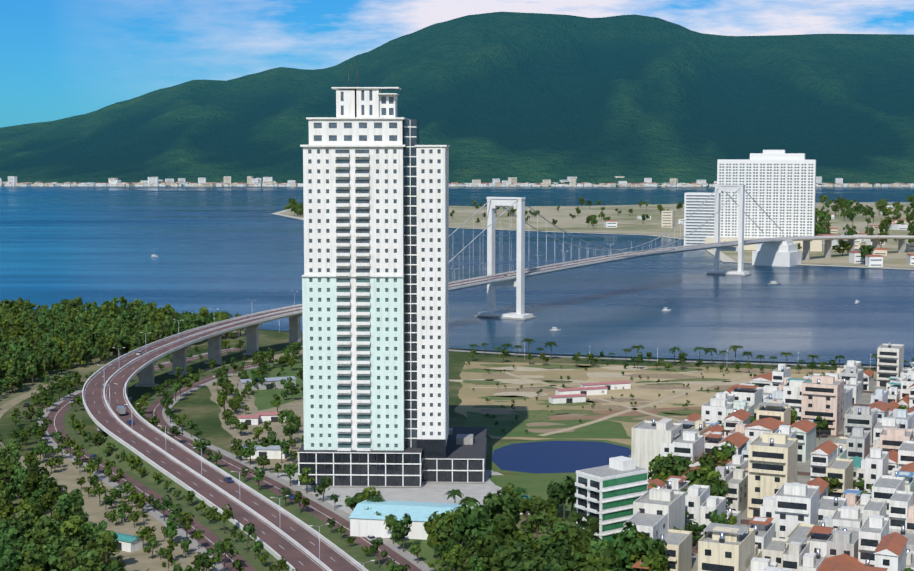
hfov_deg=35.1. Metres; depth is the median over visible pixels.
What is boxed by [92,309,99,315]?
tree
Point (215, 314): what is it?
tree
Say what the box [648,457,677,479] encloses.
tree
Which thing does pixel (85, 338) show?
tree
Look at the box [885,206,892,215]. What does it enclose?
tree
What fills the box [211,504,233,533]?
tree
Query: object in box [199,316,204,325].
tree
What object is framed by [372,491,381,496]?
tree
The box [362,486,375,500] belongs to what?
tree
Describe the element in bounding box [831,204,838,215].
tree
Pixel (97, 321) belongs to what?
tree
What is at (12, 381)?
tree
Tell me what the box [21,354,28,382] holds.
tree
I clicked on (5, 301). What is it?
tree
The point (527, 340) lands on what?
tree
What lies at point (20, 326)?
tree
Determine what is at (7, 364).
tree
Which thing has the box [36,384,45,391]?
tree
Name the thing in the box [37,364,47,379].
tree
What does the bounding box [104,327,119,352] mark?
tree
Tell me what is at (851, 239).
viaduct
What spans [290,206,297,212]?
tree
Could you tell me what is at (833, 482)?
tree
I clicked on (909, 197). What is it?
tree
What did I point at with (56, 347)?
tree
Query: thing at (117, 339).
tree
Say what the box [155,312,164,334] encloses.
tree
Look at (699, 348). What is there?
tree
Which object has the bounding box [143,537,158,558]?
tree
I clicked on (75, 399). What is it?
tree
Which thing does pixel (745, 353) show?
tree
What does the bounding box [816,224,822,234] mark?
tree
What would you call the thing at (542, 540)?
tree
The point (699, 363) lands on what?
tree
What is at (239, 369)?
tree
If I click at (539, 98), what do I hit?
mountain terrain
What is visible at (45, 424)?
tree
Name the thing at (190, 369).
tree
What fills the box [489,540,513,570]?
tree
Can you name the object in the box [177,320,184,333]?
tree
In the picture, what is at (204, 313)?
tree
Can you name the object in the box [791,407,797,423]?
tree
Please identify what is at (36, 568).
tree
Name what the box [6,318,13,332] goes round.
tree
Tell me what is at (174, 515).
tree
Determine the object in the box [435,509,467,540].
tree
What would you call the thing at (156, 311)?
tree
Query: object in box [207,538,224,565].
tree
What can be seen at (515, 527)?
tree
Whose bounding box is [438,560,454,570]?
tree
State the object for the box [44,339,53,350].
tree
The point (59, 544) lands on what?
tree
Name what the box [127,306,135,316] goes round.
tree
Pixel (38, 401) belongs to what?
tree
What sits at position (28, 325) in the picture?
tree
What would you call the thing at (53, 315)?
tree
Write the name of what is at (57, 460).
tree
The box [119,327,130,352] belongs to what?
tree
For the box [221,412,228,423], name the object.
tree
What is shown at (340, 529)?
tree
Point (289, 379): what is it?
tree
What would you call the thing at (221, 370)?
tree
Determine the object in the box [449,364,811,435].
vacant lot patches
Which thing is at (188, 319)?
tree
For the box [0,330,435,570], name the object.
service roads and verges
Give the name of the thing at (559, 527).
tree
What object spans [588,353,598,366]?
tree
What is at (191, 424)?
tree
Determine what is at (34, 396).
tree
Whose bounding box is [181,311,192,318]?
tree
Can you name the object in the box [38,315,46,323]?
tree
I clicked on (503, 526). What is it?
tree
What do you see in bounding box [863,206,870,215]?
tree
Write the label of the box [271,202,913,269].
peninsula land
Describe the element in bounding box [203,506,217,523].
tree
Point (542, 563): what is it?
tree
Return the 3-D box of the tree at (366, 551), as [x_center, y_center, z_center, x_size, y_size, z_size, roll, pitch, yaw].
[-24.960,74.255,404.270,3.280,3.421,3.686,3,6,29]
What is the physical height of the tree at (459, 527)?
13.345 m
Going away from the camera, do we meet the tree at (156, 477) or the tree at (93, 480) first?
the tree at (93, 480)
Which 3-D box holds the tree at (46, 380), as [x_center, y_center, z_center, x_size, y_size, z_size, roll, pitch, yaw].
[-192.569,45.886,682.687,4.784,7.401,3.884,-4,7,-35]
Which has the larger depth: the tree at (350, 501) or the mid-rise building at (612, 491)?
the tree at (350, 501)
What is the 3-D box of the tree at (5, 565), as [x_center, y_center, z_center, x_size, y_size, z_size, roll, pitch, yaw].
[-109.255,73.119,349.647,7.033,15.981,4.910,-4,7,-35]
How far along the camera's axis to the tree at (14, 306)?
922.30 m
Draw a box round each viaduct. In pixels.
[82,304,368,570]
[769,235,913,259]
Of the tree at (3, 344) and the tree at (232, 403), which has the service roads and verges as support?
the tree at (3, 344)
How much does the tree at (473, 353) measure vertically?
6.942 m
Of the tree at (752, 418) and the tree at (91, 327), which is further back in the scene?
the tree at (91, 327)
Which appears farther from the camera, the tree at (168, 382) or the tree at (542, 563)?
the tree at (168, 382)
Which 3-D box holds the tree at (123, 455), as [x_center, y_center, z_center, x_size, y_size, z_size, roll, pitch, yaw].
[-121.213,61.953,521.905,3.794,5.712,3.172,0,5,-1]
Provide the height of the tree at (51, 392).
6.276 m
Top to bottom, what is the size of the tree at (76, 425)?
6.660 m
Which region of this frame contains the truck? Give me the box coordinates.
[117,406,125,415]
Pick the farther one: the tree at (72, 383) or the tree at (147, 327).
the tree at (147, 327)
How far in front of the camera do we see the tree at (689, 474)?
447.78 m
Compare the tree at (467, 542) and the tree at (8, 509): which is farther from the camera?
the tree at (8, 509)
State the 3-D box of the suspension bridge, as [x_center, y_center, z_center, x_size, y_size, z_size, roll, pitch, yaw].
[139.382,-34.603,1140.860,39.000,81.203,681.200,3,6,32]
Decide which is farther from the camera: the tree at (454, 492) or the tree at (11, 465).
the tree at (11, 465)
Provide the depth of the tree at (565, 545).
370.15 m
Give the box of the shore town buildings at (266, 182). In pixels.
[0,176,913,186]
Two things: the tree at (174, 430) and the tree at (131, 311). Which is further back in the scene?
the tree at (131, 311)
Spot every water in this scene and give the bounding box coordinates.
[0,187,913,366]
[486,439,630,475]
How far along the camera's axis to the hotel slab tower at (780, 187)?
1628.73 m
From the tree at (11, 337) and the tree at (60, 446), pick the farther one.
the tree at (11, 337)
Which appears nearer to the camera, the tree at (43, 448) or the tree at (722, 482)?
the tree at (722, 482)
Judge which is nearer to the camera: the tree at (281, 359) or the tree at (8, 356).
the tree at (8, 356)
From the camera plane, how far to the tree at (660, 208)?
2475.03 m
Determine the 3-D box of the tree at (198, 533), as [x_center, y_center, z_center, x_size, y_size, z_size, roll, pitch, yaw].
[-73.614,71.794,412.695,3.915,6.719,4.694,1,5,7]
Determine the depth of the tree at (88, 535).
391.93 m
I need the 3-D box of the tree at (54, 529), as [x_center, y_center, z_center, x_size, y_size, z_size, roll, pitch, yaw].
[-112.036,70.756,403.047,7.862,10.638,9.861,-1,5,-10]
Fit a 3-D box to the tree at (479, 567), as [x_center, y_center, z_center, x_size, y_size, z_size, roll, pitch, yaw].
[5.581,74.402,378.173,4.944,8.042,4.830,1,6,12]
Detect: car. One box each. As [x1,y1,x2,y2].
[224,477,232,482]
[366,535,375,541]
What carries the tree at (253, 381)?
on the ground patches at (255, 401)
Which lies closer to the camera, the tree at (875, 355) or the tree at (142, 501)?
the tree at (142, 501)
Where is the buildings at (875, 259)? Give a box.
[604,205,913,266]
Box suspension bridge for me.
[449,184,801,319]
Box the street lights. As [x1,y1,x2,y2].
[49,226,889,570]
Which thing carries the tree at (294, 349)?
on the ground patches at (255, 401)
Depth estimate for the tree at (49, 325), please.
832.97 m
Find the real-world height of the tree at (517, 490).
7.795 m
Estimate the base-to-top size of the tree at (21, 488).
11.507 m
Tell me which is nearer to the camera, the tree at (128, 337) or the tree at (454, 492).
the tree at (454, 492)
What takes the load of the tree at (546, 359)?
on the vacant lot patches at (527, 392)
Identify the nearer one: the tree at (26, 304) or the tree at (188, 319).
the tree at (188, 319)
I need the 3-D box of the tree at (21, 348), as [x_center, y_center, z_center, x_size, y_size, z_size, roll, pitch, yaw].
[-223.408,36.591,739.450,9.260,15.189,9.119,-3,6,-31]
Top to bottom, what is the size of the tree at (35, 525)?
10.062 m
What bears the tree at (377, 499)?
on the ground patches at (255, 401)
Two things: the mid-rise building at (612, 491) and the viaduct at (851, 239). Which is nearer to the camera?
the mid-rise building at (612, 491)
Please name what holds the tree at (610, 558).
on the ground at (200, 408)
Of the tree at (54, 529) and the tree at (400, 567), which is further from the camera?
the tree at (54, 529)
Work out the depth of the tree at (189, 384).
675.37 m
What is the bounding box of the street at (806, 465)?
[691,381,885,570]
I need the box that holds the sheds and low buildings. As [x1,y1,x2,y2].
[87,376,630,551]
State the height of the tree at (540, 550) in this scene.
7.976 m
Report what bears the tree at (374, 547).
on the service roads and verges
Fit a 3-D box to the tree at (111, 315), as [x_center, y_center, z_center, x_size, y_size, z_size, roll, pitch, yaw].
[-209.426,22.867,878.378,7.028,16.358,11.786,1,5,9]
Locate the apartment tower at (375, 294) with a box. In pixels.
[297,63,486,487]
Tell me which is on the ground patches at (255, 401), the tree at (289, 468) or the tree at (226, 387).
the tree at (226, 387)
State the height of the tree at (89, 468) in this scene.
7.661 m
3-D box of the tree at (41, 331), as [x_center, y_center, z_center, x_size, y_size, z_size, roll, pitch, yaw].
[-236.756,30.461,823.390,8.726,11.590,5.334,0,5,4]
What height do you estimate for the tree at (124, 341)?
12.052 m
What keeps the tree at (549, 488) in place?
on the ground patches at (255, 401)
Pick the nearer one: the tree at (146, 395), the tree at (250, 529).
the tree at (250, 529)
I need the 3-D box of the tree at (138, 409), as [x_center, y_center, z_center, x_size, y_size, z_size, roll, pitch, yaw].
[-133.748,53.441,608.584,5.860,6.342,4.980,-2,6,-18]
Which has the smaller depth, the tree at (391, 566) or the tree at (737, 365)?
the tree at (391, 566)
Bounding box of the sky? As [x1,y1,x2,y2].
[0,0,913,127]
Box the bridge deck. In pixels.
[449,238,785,291]
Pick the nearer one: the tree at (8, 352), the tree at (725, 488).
the tree at (725, 488)
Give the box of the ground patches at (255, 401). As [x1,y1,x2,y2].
[198,350,876,570]
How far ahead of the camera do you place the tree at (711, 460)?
483.21 m
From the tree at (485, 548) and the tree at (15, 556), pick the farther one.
the tree at (485, 548)
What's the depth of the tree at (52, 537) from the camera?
380.24 m
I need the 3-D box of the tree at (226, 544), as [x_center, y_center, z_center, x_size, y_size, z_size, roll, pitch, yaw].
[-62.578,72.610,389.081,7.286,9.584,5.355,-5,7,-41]
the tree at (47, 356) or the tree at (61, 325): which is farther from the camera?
the tree at (61, 325)
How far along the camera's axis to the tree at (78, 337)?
777.05 m
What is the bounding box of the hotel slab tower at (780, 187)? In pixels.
[684,150,822,250]
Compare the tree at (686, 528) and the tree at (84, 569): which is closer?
the tree at (84, 569)
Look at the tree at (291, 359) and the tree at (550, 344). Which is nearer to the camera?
the tree at (291, 359)
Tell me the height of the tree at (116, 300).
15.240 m
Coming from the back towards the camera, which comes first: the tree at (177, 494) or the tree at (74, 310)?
the tree at (74, 310)
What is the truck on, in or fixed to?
on the viaduct at (293, 540)
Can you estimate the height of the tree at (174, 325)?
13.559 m
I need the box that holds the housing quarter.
[623,342,913,570]
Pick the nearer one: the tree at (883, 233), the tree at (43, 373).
the tree at (43, 373)
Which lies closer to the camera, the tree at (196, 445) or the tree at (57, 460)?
the tree at (57, 460)
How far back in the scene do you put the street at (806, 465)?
526.43 m
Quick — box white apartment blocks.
[629,375,843,517]
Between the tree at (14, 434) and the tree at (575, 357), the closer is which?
the tree at (14, 434)
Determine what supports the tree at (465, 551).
on the ground patches at (255, 401)
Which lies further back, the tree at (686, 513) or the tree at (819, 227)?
the tree at (819, 227)
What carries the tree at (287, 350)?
on the ground patches at (255, 401)
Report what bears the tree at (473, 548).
on the ground patches at (255, 401)
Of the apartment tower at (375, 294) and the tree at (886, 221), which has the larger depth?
the tree at (886, 221)
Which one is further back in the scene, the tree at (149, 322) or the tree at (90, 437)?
the tree at (149, 322)
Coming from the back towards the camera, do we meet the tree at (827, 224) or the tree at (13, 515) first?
the tree at (827, 224)
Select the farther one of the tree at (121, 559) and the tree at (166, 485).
the tree at (166, 485)
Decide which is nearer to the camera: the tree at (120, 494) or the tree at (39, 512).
the tree at (39, 512)
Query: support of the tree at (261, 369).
on the ground patches at (255, 401)
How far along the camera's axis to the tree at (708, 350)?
759.57 m
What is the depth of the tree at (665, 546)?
372.51 m
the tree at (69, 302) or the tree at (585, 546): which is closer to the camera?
the tree at (585, 546)
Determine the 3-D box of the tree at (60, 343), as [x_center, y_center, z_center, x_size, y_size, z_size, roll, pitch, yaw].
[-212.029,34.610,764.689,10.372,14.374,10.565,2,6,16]
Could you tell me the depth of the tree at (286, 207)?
2590.97 m
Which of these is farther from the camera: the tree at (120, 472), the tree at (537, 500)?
the tree at (120, 472)
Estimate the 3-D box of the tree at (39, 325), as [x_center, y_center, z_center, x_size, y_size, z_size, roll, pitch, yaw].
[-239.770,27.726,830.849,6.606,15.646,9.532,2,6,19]
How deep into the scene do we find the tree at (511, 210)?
2291.60 m
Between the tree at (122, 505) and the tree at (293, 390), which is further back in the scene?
the tree at (293, 390)
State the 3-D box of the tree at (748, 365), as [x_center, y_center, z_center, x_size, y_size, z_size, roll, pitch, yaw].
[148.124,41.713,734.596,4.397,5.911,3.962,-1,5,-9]
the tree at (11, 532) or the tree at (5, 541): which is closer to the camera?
the tree at (5, 541)
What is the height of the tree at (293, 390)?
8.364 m
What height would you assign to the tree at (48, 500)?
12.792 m
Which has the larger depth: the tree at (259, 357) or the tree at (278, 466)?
the tree at (259, 357)
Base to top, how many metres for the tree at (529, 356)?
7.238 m
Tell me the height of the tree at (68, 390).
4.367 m
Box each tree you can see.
[0,299,9,307]
[0,318,10,329]
[0,328,8,336]
[0,341,8,354]
[0,353,9,378]
[0,356,6,377]
[0,446,5,457]
[0,454,15,487]
[0,490,11,522]
[0,499,13,518]
[0,510,5,518]
[0,521,13,535]
[0,535,11,570]
[0,545,21,570]
[0,555,13,570]
[1,334,6,341]
[1,378,8,393]
[2,367,20,393]
[2,454,16,482]
[2,527,22,551]
[3,480,15,499]
[4,447,20,461]
[5,349,11,374]
[5,359,18,375]
[5,438,20,454]
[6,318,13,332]
[7,299,15,307]
[7,344,19,363]
[7,373,16,385]
[7,429,19,438]
[7,507,16,522]
[7,517,28,540]
[8,325,23,339]
[8,335,17,343]
[10,353,19,374]
[10,363,25,387]
[10,412,20,426]
[10,473,30,499]
[11,522,27,551]
[12,304,20,314]
[12,461,24,495]
[15,297,23,307]
[15,322,25,331]
[15,342,26,353]
[15,373,22,390]
[15,458,41,490]
[15,564,42,570]
[17,434,27,451]
[17,458,40,494]
[17,508,35,529]
[18,497,38,530]
[18,549,38,570]
[19,334,32,350]
[19,505,42,517]
[20,353,28,369]
[20,429,30,445]
[20,451,41,493]
[21,311,27,321]
[21,347,33,354]
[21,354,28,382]
[22,527,43,553]
[22,540,37,553]
[23,302,30,309]
[23,327,30,334]
[24,322,32,331]
[24,405,36,422]
[25,354,37,383]
[26,360,36,382]
[27,551,47,570]
[28,488,43,502]
[29,303,37,315]
[29,335,38,349]
[30,424,40,442]
[31,392,40,399]
[31,522,38,530]
[32,441,47,463]
[33,322,45,340]
[33,329,47,343]
[33,346,39,371]
[33,398,39,408]
[33,427,45,439]
[33,501,46,516]
[34,466,50,498]
[34,473,47,489]
[36,305,47,316]
[36,341,45,369]
[36,347,53,371]
[36,349,51,371]
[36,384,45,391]
[36,411,44,423]
[36,525,57,544]
[37,309,49,320]
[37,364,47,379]
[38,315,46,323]
[38,334,45,342]
[38,417,51,437]
[38,482,60,514]
[38,515,50,536]
[38,539,54,566]
[39,388,47,396]
[39,477,69,509]
[40,395,53,411]
[40,521,60,537]
[40,536,48,543]
[41,439,49,455]
[42,347,56,373]
[42,535,61,570]
[42,544,60,570]
[43,375,53,389]
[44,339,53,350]
[45,338,58,364]
[45,457,55,473]
[46,321,52,333]
[46,337,65,353]
[46,389,53,396]
[48,445,56,457]
[48,538,68,570]
[49,383,55,393]
[50,312,58,319]
[50,457,60,471]
[50,503,58,528]
[51,327,59,335]
[51,431,63,442]
[52,374,59,381]
[53,304,70,317]
[53,318,62,328]
[53,349,61,365]
[54,381,65,400]
[54,521,68,553]
[55,500,71,529]
[55,511,69,520]
[56,443,68,458]
[58,320,64,337]
[58,357,64,373]
[58,493,75,520]
[60,299,67,304]
[60,515,82,557]
[60,546,75,570]
[61,311,72,318]
[61,333,71,353]
[61,360,72,373]
[62,351,69,364]
[63,379,70,387]
[63,434,75,456]
[64,343,78,367]
[64,374,71,380]
[65,322,80,333]
[65,325,74,354]
[65,387,74,395]
[66,299,72,306]
[66,489,88,522]
[68,378,75,389]
[69,341,78,367]
[69,396,81,411]
[69,539,79,566]
[70,308,76,316]
[70,419,85,434]
[70,503,86,535]
[71,334,84,348]
[71,369,80,378]
[71,548,99,570]
[72,299,77,311]
[72,444,84,457]
[72,545,89,566]
[73,457,82,466]
[73,522,96,538]
[74,376,83,388]
[74,535,89,565]
[75,313,89,326]
[75,339,85,366]
[76,296,82,304]
[76,477,85,489]
[78,304,84,312]
[79,326,90,334]
[80,430,87,437]
[80,567,91,570]
[82,340,89,356]
[82,557,102,570]
[84,302,91,309]
[84,336,90,356]
[84,347,95,363]
[84,433,92,446]
[84,459,98,475]
[84,487,91,497]
[85,532,95,548]
[86,333,94,347]
[87,475,98,488]
[87,541,102,550]
[88,324,94,337]
[89,303,98,312]
[89,455,102,474]
[90,313,100,331]
[90,347,100,364]
[90,540,119,557]
[91,330,99,344]
[91,480,107,506]
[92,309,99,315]
[92,431,103,446]
[93,520,117,541]
[94,318,100,327]
[95,329,107,352]
[95,337,108,360]
[95,530,118,563]
[97,318,107,328]
[100,306,107,318]
[100,562,113,570]
[102,343,109,362]
[102,459,115,476]
[103,441,115,454]
[103,494,115,509]
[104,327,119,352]
[105,318,115,329]
[106,311,115,321]
[107,489,117,504]
[107,509,118,523]
[108,335,116,353]
[108,563,122,570]
[109,322,118,334]
[109,336,116,351]
[110,302,117,312]
[110,468,123,488]
[112,297,119,307]
[112,315,129,330]
[112,555,125,570]
[114,327,124,333]
[114,336,123,351]
[115,312,126,319]
[115,450,125,462]
[115,488,127,499]
[117,343,122,356]
[117,499,131,520]
[117,507,126,522]
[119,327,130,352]
[119,335,127,354]
[119,481,131,499]
[120,303,126,311]
[123,332,132,352]
[124,453,141,470]
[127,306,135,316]
[127,496,138,505]
[127,510,140,527]
[128,319,138,334]
[128,485,144,509]
[130,328,148,349]
[131,333,147,350]
[133,299,143,318]
[133,307,140,322]
[133,395,147,406]
[133,405,145,414]
[134,323,143,342]
[134,525,151,548]
[136,465,147,475]
[136,495,148,508]
[139,317,146,324]
[140,511,147,520]
[141,310,149,318]
[143,323,155,342]
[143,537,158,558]
[144,321,155,337]
[144,393,150,400]
[145,526,155,546]
[148,312,155,323]
[148,412,159,426]
[148,494,160,504]
[152,385,163,393]
[152,472,161,484]
[152,495,172,520]
[153,324,162,339]
[154,308,159,320]
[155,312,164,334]
[155,547,163,559]
[160,389,173,407]
[162,308,167,320]
[162,318,173,329]
[162,320,172,335]
[162,538,177,555]
[162,552,174,567]
[163,480,170,492]
[164,379,174,387]
[164,409,175,422]
[165,328,170,336]
[165,519,180,540]
[167,307,175,321]
[167,503,182,521]
[168,426,183,438]
[172,321,176,334]
[172,381,180,400]
[172,490,181,500]
[173,561,185,570]
[174,366,183,378]
[174,378,187,396]
[174,414,186,431]
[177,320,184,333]
[178,511,193,538]
[180,538,191,553]
[180,541,188,557]
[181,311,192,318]
[182,490,194,506]
[183,316,193,327]
[185,377,192,386]
[185,565,198,570]
[186,420,198,436]
[187,366,193,379]
[188,373,199,388]
[189,318,201,329]
[190,527,203,547]
[191,552,214,569]
[193,439,201,452]
[194,429,201,440]
[194,552,208,568]
[195,500,205,516]
[195,557,214,570]
[198,440,211,459]
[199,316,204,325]
[201,310,208,317]
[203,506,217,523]
[205,313,213,324]
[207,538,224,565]
[209,359,216,370]
[209,450,222,465]
[211,311,218,317]
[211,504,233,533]
[213,538,238,570]
[215,311,226,337]
[215,366,228,372]
[217,374,231,388]
[217,394,226,415]
[219,367,226,378]
[221,380,234,402]
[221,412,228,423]
[222,339,230,348]
[223,310,232,335]
[225,415,231,429]
[228,331,234,338]
[228,398,237,415]
[228,559,244,570]
[230,363,238,373]
[230,416,247,435]
[230,437,242,458]
[230,528,242,537]
[233,396,241,403]
[234,365,243,372]
[235,339,244,350]
[235,450,244,460]
[238,370,248,378]
[238,522,256,552]
[239,439,257,464]
[241,467,250,481]
[242,405,249,413]
[246,378,256,384]
[249,540,263,558]
[250,374,264,389]
[251,427,263,441]
[251,467,264,489]
[252,351,265,364]
[256,455,269,469]
[257,366,264,373]
[258,362,266,369]
[258,552,268,566]
[260,437,269,446]
[263,420,271,435]
[264,355,273,364]
[268,348,274,366]
[268,431,279,444]
[268,556,289,570]
[270,394,280,411]
[274,355,284,366]
[274,463,281,471]
[277,409,296,425]
[278,487,291,505]
[280,377,292,394]
[280,441,289,462]
[281,389,288,400]
[283,347,290,354]
[283,416,301,444]
[283,463,297,485]
[284,203,292,209]
[286,355,296,370]
[287,342,302,350]
[287,383,299,400]
[289,439,295,446]
[289,451,296,458]
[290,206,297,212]
[291,344,298,353]
[294,491,309,513]
[297,368,302,379]
[298,467,314,492]
[313,476,331,501]
[327,518,335,527]
[330,493,337,503]
[337,524,346,534]
[344,496,355,511]
[344,536,356,546]
[360,545,370,555]
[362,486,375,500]
[366,496,384,501]
[369,537,387,567]
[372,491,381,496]
[384,514,397,543]
[386,558,397,570]
[391,513,411,551]
[395,564,410,570]
[410,543,420,562]
[423,517,458,559]
[427,511,452,541]
[427,558,439,570]
[433,535,457,566]
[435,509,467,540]
[438,526,455,559]
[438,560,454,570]
[441,542,462,570]
[445,489,463,502]
[454,513,467,549]
[456,546,472,570]
[458,496,481,506]
[458,502,494,541]
[462,535,471,555]
[465,533,484,555]
[468,518,492,543]
[469,349,475,355]
[469,555,486,570]
[473,538,501,570]
[475,535,497,567]
[483,490,519,522]
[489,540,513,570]
[490,512,513,541]
[492,539,528,567]
[493,502,518,523]
[498,348,510,361]
[498,551,535,570]
[500,343,511,356]
[500,482,515,495]
[500,547,540,568]
[505,490,517,500]
[505,524,532,540]
[507,208,514,215]
[508,558,539,570]
[511,525,533,539]
[512,487,527,498]
[513,345,523,353]
[517,495,531,525]
[517,540,541,555]
[518,536,533,551]
[521,338,534,354]
[521,511,551,538]
[525,351,532,363]
[529,496,544,514]
[532,499,551,521]
[532,535,549,548]
[535,545,549,552]
[536,554,564,570]
[539,544,577,570]
[540,353,549,361]
[541,563,564,570]
[543,342,558,359]
[544,504,557,531]
[544,520,568,545]
[546,481,557,507]
[548,476,575,520]
[548,516,556,528]
[549,530,581,548]
[550,535,571,566]
[553,517,568,531]
[562,510,600,539]
[569,489,575,511]
[569,524,582,529]
[571,533,594,559]
[572,352,578,366]
[572,556,612,570]
[573,536,591,564]
[575,537,617,565]
[575,561,602,570]
[579,197,585,207]
[583,540,614,564]
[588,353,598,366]
[590,215,597,227]
[591,547,618,569]
[598,211,604,218]
[608,521,640,566]
[610,565,623,570]
[616,529,649,570]
[617,538,637,570]
[625,532,664,557]
[630,345,644,363]
[631,352,643,368]
[640,550,667,570]
[646,352,652,362]
[648,456,667,471]
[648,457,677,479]
[651,468,671,481]
[652,541,666,551]
[657,205,664,213]
[660,473,675,482]
[661,456,692,475]
[664,362,672,369]
[668,347,682,364]
[676,202,682,207]
[678,352,686,369]
[684,524,689,530]
[685,470,713,483]
[685,510,688,522]
[688,477,719,495]
[688,519,706,550]
[692,347,706,358]
[693,464,722,496]
[695,359,702,366]
[699,452,726,469]
[704,348,717,365]
[708,509,728,523]
[710,441,735,460]
[716,451,727,461]
[716,478,728,499]
[718,350,728,362]
[719,486,730,507]
[721,512,737,524]
[729,345,742,362]
[733,362,740,369]
[741,351,753,361]
[744,362,752,369]
[750,414,755,422]
[756,355,764,362]
[779,352,792,366]
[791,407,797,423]
[806,360,817,368]
[807,354,818,368]
[814,415,827,439]
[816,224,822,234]
[818,213,830,221]
[819,195,827,206]
[820,221,830,227]
[820,476,840,494]
[825,359,837,372]
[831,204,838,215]
[832,240,850,255]
[834,355,844,367]
[840,198,850,208]
[840,208,848,220]
[848,207,857,216]
[848,212,853,225]
[848,226,857,233]
[853,477,864,490]
[858,245,874,258]
[861,484,872,494]
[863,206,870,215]
[869,211,874,222]
[870,353,876,369]
[871,231,888,247]
[876,205,883,211]
[878,217,891,228]
[878,225,887,232]
[879,199,887,206]
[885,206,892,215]
[892,206,899,215]
[892,213,900,219]
[906,195,913,201]
[907,225,913,232]
[908,231,913,242]
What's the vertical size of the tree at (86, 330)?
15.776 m
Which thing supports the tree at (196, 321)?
on the service roads and verges
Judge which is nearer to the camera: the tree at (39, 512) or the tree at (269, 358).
the tree at (39, 512)
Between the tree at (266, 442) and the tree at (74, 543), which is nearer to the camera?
the tree at (74, 543)
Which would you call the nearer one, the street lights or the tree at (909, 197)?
the street lights
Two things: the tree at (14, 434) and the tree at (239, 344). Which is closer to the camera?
the tree at (14, 434)
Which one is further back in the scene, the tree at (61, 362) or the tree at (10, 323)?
the tree at (10, 323)
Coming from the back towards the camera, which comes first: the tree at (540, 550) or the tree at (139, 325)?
the tree at (139, 325)
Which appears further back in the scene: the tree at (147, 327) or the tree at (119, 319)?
the tree at (119, 319)
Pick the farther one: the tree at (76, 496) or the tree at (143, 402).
the tree at (143, 402)
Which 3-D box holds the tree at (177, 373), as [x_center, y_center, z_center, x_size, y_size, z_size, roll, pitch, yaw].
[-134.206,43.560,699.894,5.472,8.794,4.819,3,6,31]
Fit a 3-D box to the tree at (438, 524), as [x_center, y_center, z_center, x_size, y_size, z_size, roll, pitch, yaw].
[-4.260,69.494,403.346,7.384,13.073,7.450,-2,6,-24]
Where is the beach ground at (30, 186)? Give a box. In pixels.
[0,186,59,186]
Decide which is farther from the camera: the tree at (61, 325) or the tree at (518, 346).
the tree at (61, 325)
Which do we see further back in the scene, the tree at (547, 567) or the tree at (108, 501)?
the tree at (108, 501)
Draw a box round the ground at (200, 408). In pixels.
[0,328,876,538]
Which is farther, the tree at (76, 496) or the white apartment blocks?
the white apartment blocks
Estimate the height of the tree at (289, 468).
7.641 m
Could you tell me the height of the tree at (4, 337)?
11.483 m
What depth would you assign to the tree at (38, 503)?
431.63 m
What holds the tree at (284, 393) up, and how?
on the ground patches at (255, 401)
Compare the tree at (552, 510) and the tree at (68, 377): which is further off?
the tree at (68, 377)
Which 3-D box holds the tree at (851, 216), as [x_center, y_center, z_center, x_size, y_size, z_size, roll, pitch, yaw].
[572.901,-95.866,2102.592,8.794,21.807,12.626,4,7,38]
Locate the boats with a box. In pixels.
[152,254,859,330]
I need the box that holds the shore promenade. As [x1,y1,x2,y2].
[449,348,909,368]
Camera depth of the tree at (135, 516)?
435.97 m
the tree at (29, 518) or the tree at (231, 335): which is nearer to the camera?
the tree at (29, 518)
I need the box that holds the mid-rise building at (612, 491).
[575,456,648,540]
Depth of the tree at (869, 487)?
453.40 m
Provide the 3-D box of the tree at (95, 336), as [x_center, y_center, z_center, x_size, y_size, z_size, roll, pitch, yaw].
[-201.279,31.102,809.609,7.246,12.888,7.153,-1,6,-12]
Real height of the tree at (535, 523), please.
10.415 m
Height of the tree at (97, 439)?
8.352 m
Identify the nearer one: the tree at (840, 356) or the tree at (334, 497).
the tree at (334, 497)
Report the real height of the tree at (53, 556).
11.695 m
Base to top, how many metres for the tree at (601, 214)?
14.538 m
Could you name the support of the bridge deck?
attached to the suspension bridge
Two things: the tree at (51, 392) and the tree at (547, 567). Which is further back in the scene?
the tree at (51, 392)
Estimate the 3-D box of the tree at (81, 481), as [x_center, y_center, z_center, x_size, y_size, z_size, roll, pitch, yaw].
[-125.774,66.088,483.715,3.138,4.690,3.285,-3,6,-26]
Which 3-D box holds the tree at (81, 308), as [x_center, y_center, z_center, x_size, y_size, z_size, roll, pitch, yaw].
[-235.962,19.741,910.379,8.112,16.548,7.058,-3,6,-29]
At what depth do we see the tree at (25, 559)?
362.06 m
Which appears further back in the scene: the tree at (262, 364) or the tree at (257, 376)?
the tree at (262, 364)
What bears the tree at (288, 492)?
on the service roads and verges
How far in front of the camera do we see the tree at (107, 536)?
373.89 m
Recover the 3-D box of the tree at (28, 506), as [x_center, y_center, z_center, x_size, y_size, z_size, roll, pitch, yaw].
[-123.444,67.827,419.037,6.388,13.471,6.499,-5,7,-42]
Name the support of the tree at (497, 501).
on the ground patches at (255, 401)
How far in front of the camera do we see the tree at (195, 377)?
686.40 m
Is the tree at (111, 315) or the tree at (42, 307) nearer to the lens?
the tree at (111, 315)
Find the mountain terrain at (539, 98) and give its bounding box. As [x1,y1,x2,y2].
[0,12,913,186]
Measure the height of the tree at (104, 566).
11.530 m
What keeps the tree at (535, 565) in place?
on the ground patches at (255, 401)
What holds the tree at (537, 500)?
on the ground patches at (255, 401)
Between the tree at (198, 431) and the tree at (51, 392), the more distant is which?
the tree at (51, 392)

